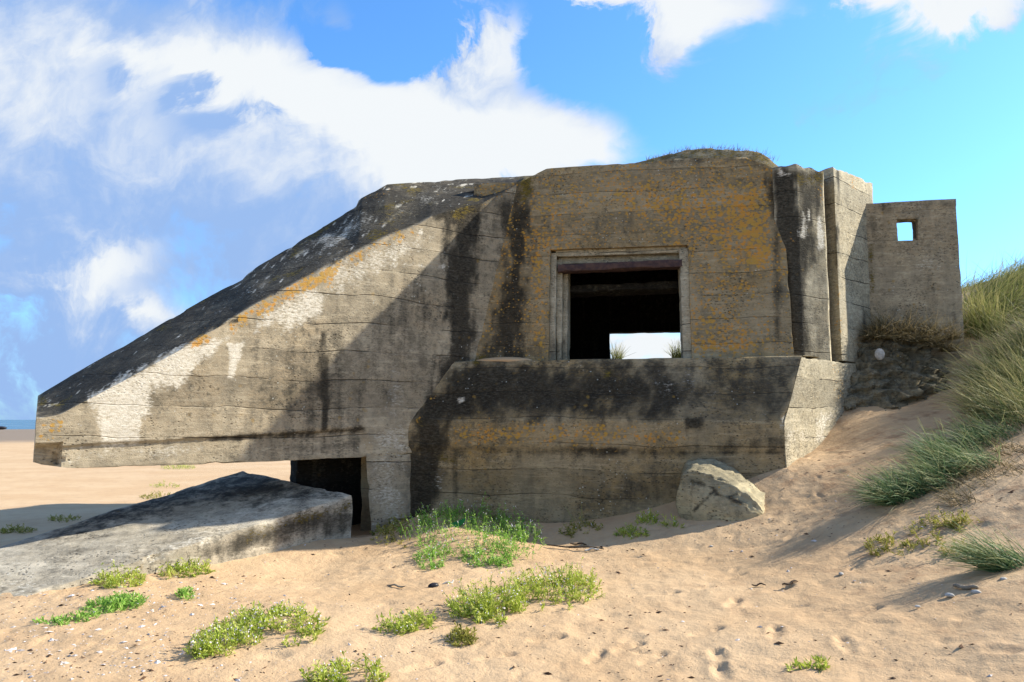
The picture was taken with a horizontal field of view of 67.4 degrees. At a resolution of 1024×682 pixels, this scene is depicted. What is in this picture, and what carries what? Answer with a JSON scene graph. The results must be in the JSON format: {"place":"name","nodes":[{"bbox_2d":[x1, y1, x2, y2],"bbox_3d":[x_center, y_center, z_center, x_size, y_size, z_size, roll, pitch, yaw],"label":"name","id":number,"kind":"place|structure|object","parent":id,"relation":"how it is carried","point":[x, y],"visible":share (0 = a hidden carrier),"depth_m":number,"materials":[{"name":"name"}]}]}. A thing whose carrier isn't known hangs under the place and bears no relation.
{"place":"outdoors","nodes":[
{"label":"outdoors","id":0,"kind":"place"},
{"bbox_2d":[0,420,35,428],"bbox_3d":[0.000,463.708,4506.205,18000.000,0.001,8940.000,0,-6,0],"label":"sea","id":1,"kind":"structure","parent":0,"point":[19,424],"depth_m":485.49,"materials":[{"name":"liquid"}]},
{"bbox_2d":[0,276,1023,681],"bbox_3d":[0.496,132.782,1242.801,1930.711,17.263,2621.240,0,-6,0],"label":"sand","id":2,"kind":"structure","parent":0,"point":[838,612],"depth_m":6.47,"materials":[{"name":"beige sand"}]},
{"bbox_2d":[0,523,36,533],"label":"sea rocket","id":3,"kind":"object","parent":2,"relation":"on","point":[3,530],"visible":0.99,"depth_m":10.59,"materials":[{"name":"green plant"}]},
{"bbox_2d":[48,513,81,521],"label":"sea rocket","id":4,"kind":"object","parent":2,"relation":"on","point":[52,518],"visible":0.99,"depth_m":11.55,"materials":[{"name":"green plant"}]},
{"bbox_2d":[32,607,100,625],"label":"sea rocket","id":5,"kind":"object","parent":2,"relation":"on","point":[79,614],"visible":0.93,"depth_m":6.04,"materials":[{"name":"green plant"}]},
{"bbox_2d":[82,590,149,613],"bbox_3d":[-3.348,2.216,6.515,0.562,0.199,0.508,-4,-7,34],"label":"sea rocket","id":6,"kind":"object","parent":2,"relation":"on","point":[113,602],"visible":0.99,"depth_m":6.44,"materials":[{"name":"green plant"}]},
{"bbox_2d":[87,559,146,588],"bbox_3d":[-3.790,2.245,7.386,0.527,0.255,0.878,3,-7,-27],"label":"sea rocket","id":7,"kind":"object","parent":2,"relation":"on","point":[113,580],"visible":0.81,"depth_m":7.23,"materials":[{"name":"green plant"}]},
{"bbox_2d":[140,490,170,498],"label":"sea rocket","id":8,"kind":"object","parent":2,"relation":"on","point":[148,496],"visible":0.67,"depth_m":17.43,"materials":[{"name":"plant"}]},
{"bbox_2d":[154,480,178,487],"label":"sea rocket","id":9,"kind":"object","parent":2,"relation":"on","point":[159,484],"visible":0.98,"depth_m":20.63,"materials":[{"name":"green plant"}]},
{"bbox_2d":[0,471,352,598],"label":"fallen slab","id":10,"kind":"structure","parent":2,"relation":"on","point":[239,515],"depth_m":8.50,"materials":[{"name":"concrete"}]},
{"bbox_2d":[161,465,194,468],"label":"sea rocket","id":11,"kind":"object","parent":2,"relation":"on","point":[183,467],"visible":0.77,"depth_m":28.25,"materials":[{"name":"plant"}]},
{"bbox_2d":[175,586,194,600],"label":"sea rocket","id":12,"kind":"object","parent":2,"relation":"on","point":[184,591],"visible":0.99,"depth_m":6.78,"materials":[{"name":"green plant"}]},
{"bbox_2d":[157,557,214,578],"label":"sea rocket","id":13,"kind":"object","parent":2,"relation":"on","point":[184,568],"visible":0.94,"depth_m":7.71,"materials":[{"name":"plant"}]},
{"bbox_2d":[182,599,330,660],"bbox_3d":[-1.832,2.116,5.698,0.967,0.284,1.209,0,-6,0],"label":"sea rocket","id":14,"kind":"object","parent":2,"relation":"on","point":[206,641],"visible":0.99,"depth_m":5.65,"materials":[{"name":"green plant"}]},
{"bbox_2d":[299,650,390,681],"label":"sea rocket","id":15,"kind":"object","parent":2,"relation":"on","point":[320,675],"visible":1,"depth_m":4.82,"materials":[{"name":"green plant"}]},
{"bbox_2d":[369,514,410,548],"bbox_3d":[-1.523,2.308,9.637,0.540,0.289,2.208,1,-6,-10],"label":"sea rocket","id":16,"kind":"object","parent":2,"relation":"on","point":[390,528],"visible":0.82,"depth_m":9.27,"materials":[{"name":"green plant"}]},
{"bbox_2d":[387,584,405,587],"bbox_3d":[-1.080,2.275,7.144,0.210,0.031,0.035,-4,-7,31],"label":"driftwood stick","id":17,"kind":"object","parent":2,"relation":"on","point":[396,585],"visible":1,"depth_m":7.13,"materials":[{"name":"wood"}]},
{"bbox_2d":[371,606,436,635],"bbox_3d":[-0.792,2.139,5.858,0.563,0.218,0.397,4,-7,-35],"label":"sea rocket","id":18,"kind":"object","parent":2,"relation":"on","point":[408,622],"visible":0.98,"depth_m":5.82,"materials":[{"name":"green plant"}]},
{"bbox_2d":[412,541,451,569],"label":"sea rocket","id":19,"kind":"object","parent":2,"relation":"on","point":[434,554],"visible":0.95,"depth_m":8.10,"materials":[{"name":"green plant"}]},
{"bbox_2d":[428,583,438,587],"bbox_3d":[-0.723,2.254,7.069,0.108,0.060,0.059,4,-7,-33],"label":"mussel shell","id":20,"kind":"object","parent":2,"relation":"on","point":[432,585],"visible":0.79,"depth_m":7.04},
{"bbox_2d":[444,622,478,646],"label":"sea rocket","id":21,"kind":"object","parent":2,"relation":"on","point":[460,633],"visible":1,"depth_m":5.56,"materials":[{"name":"green plant"}]},
{"bbox_2d":[391,491,545,563],"bbox_3d":[-0.292,2.160,9.095,1.916,0.597,2.120,4,-7,-36],"label":"sea rocket","id":22,"kind":"object","parent":2,"relation":"on","point":[504,520],"visible":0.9,"depth_m":8.92,"materials":[{"name":"green plant"}]},
{"bbox_2d":[451,518,465,527],"bbox_3d":[-0.639,2.147,9.032,0.192,0.124,0.046,0,-6,-3],"label":"plastic scrap","id":23,"kind":"object","parent":22,"relation":"on","point":[459,523],"visible":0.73,"depth_m":9.03,"materials":[{"name":"green plastic"}]},
{"bbox_2d":[460,547,513,569],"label":"sea rocket","id":24,"kind":"object","parent":2,"relation":"on","point":[489,561],"visible":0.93,"depth_m":7.96,"materials":[{"name":"green plant"}]},
{"bbox_2d":[1,460,991,681],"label":"shell bits","id":25,"kind":"object","parent":2,"relation":"on","point":[158,661],"visible":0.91,"depth_m":5.50,"materials":[{"name":"white"}]},
{"bbox_2d":[33,148,964,534],"bbox_3d":[0.097,0.345,13.234,12.700,6.418,8.445,1,-6,-11],"label":"bunker","id":26,"kind":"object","parent":2,"relation":"on","point":[343,352],"visible":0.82,"depth_m":10.26,"materials":[{"name":"grey concrete"}]},
{"bbox_2d":[476,357,530,361],"bbox_3d":[-0.116,0.277,10.658,0.808,0.111,0.239,-1,-6,8],"label":"sand drift","id":27,"kind":"object","parent":26,"relation":"on","point":[506,359],"visible":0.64,"depth_m":10.56,"materials":[{"name":"beige sand"}]},
{"bbox_2d":[646,142,778,160],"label":"roof grass","id":28,"kind":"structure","parent":26,"relation":"on","point":[733,148],"depth_m":11.56,"materials":[{"name":"plant"}]},
{"bbox_2d":[1,453,1021,681],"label":"dry seaweed bits","id":29,"kind":"object","parent":2,"relation":"on","point":[691,677],"visible":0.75,"depth_m":5.73,"materials":[{"name":"brown plant"}]},
{"bbox_2d":[442,557,605,626],"bbox_3d":[0.156,2.112,6.579,1.806,0.380,0.954,4,-7,-37],"label":"sea rocket","id":30,"kind":"object","parent":2,"relation":"on","point":[484,610],"visible":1,"depth_m":6.44,"materials":[{"name":"green plant"}]},
{"bbox_2d":[546,544,603,548],"bbox_3d":[0.698,2.295,8.563,0.685,0.034,0.036,-3,-6,24],"label":"driftwood stick","id":31,"kind":"object","parent":2,"relation":"on","point":[575,546],"visible":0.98,"depth_m":8.56,"materials":[{"name":"brown wood"}]},
{"bbox_2d":[565,506,585,526],"bbox_3d":[0.782,2.123,9.321,0.261,0.447,0.165,-4,-7,37],"label":"grass straw","id":32,"kind":"object","parent":2,"relation":"on","point":[580,520],"depth_m":9.31,"materials":[{"name":"green plant"}]},
{"bbox_2d":[570,542,586,544],"bbox_3d":[0.758,2.300,8.716,0.196,0.031,0.051,-2,-6,22],"label":"driftwood stick","id":33,"kind":"object","parent":2,"relation":"on","point":[578,543],"visible":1,"depth_m":8.72,"materials":[{"name":"brown wood"}]},
{"bbox_2d":[557,516,602,537],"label":"sea rocket","id":34,"kind":"object","parent":2,"relation":"on","point":[575,528],"visible":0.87,"depth_m":9.24,"materials":[{"name":"green plant"}]},
{"bbox_2d":[610,342,630,358],"bbox_3d":[2.209,0.192,16.305,0.686,0.466,0.632,4,-7,-31],"label":"grass tuft","id":35,"kind":"object","parent":2,"relation":"on","point":[617,354],"visible":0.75,"depth_m":16.23,"materials":[{"name":"plant"}]},
{"bbox_2d":[615,522,648,538],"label":"sea rocket","id":36,"kind":"object","parent":2,"relation":"on","point":[622,530],"visible":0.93,"depth_m":8.80,"materials":[{"name":"green plant"}]},
{"bbox_2d":[634,508,684,527],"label":"sea rocket","id":37,"kind":"object","parent":2,"relation":"on","point":[652,518],"visible":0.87,"depth_m":9.01,"materials":[{"name":"green plant"}]},
{"bbox_2d":[663,338,680,357],"bbox_3d":[3.508,0.135,16.254,0.687,0.466,0.644,-2,-6,18],"label":"grass tuft","id":38,"kind":"object","parent":2,"relation":"on","point":[677,352],"visible":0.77,"depth_m":16.23,"materials":[{"name":"plant"}]},
{"bbox_2d":[676,459,764,520],"bbox_3d":[2.453,1.797,9.057,1.100,0.773,0.731,-3,-7,27],"label":"broken block","id":39,"kind":"object","parent":2,"relation":"on","point":[711,489],"depth_m":8.87,"materials":[{"name":"concrete"}]},
{"bbox_2d":[782,580,797,584],"bbox_3d":[2.365,2.055,6.535,0.153,0.038,0.033,2,-6,-21],"label":"driftwood stick","id":40,"kind":"object","parent":2,"relation":"on","point":[790,582],"visible":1,"depth_m":6.53,"materials":[{"name":"brown wood"}]},
{"bbox_2d":[785,653,830,670],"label":"sea rocket","id":41,"kind":"object","parent":2,"relation":"on","point":[819,660],"visible":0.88,"depth_m":4.73,"materials":[{"name":"green plant"}]},
{"bbox_2d":[840,332,950,415],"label":"rubble bank","id":42,"kind":"structure","parent":2,"relation":"on","point":[898,375],"depth_m":11.04,"materials":[{"name":"stone"},{"name":"soil"}]},
{"bbox_2d":[875,348,884,359],"bbox_3d":[5.298,0.191,11.068,0.145,0.170,0.068,0,-6,0],"label":"pale stone","id":43,"kind":"object","parent":42,"relation":"in","point":[879,354],"visible":1,"depth_m":11.04,"materials":[{"name":"grey stone"}]},
{"bbox_2d":[852,300,979,352],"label":"marram grass","id":44,"kind":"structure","parent":42,"relation":"on","point":[898,328],"depth_m":11.29,"materials":[{"name":"plant"}]},
{"bbox_2d":[863,506,979,555],"bbox_3d":[3.712,1.735,6.942,0.922,0.471,0.945,-5,-7,38],"label":"sea rocket","id":45,"kind":"object","parent":2,"relation":"on","point":[937,520],"visible":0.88,"depth_m":6.98,"materials":[{"name":"green plant"}]},
{"bbox_2d":[829,397,1021,512],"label":"marram grass","id":46,"kind":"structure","parent":2,"relation":"on","point":[886,493],"depth_m":8.03,"materials":[{"name":"green plant"}]},
{"bbox_2d":[945,593,954,597],"bbox_3d":[3.191,1.853,5.601,0.066,0.032,0.050,-4,-7,33],"label":"pale stone","id":47,"kind":"object","parent":2,"relation":"on","point":[950,595],"visible":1,"depth_m":5.58,"materials":[{"name":"grey stone"}]},
{"bbox_2d":[953,583,978,589],"bbox_3d":[3.338,1.811,5.661,0.062,0.049,0.182,4,-7,-34],"label":"driftwood stick","id":48,"kind":"object","parent":2,"relation":"on","point":[964,587],"visible":1,"depth_m":5.64,"materials":[{"name":"wood"}]},
{"bbox_2d":[922,426,1023,507],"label":"marram grass","id":49,"kind":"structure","parent":2,"relation":"on","point":[978,475],"depth_m":7.75,"materials":[{"name":"green plant"}]},
{"bbox_2d":[924,290,1023,426],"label":"marram grass","id":50,"kind":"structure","parent":2,"relation":"on","point":[990,382],"depth_m":10.01,"materials":[{"name":"green plant"}]},
{"bbox_2d":[971,590,980,593],"bbox_3d":[3.351,1.813,5.543,0.057,0.032,0.062,0,-6,0],"label":"pale stone","id":51,"kind":"object","parent":2,"relation":"on","point":[975,591],"visible":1,"depth_m":5.53,"materials":[{"name":"grey stone"}]},
{"bbox_2d":[961,248,1023,341],"bbox_3d":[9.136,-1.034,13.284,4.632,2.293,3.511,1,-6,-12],"label":"marram grass","id":52,"kind":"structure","parent":2,"relation":"on","point":[1005,284],"depth_m":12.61,"materials":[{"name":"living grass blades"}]},
{"bbox_2d":[0,0,1023,419],"label":"sky","id":53,"kind":"structure","parent":0,"point":[155,154],"materials":[{"name":"blue"}]},
{"bbox_2d":[914,515,1023,572],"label":"marram grass","id":54,"kind":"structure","parent":0,"point":[987,559],"depth_m":5.91,"materials":[{"name":"green plant"}]}
]}

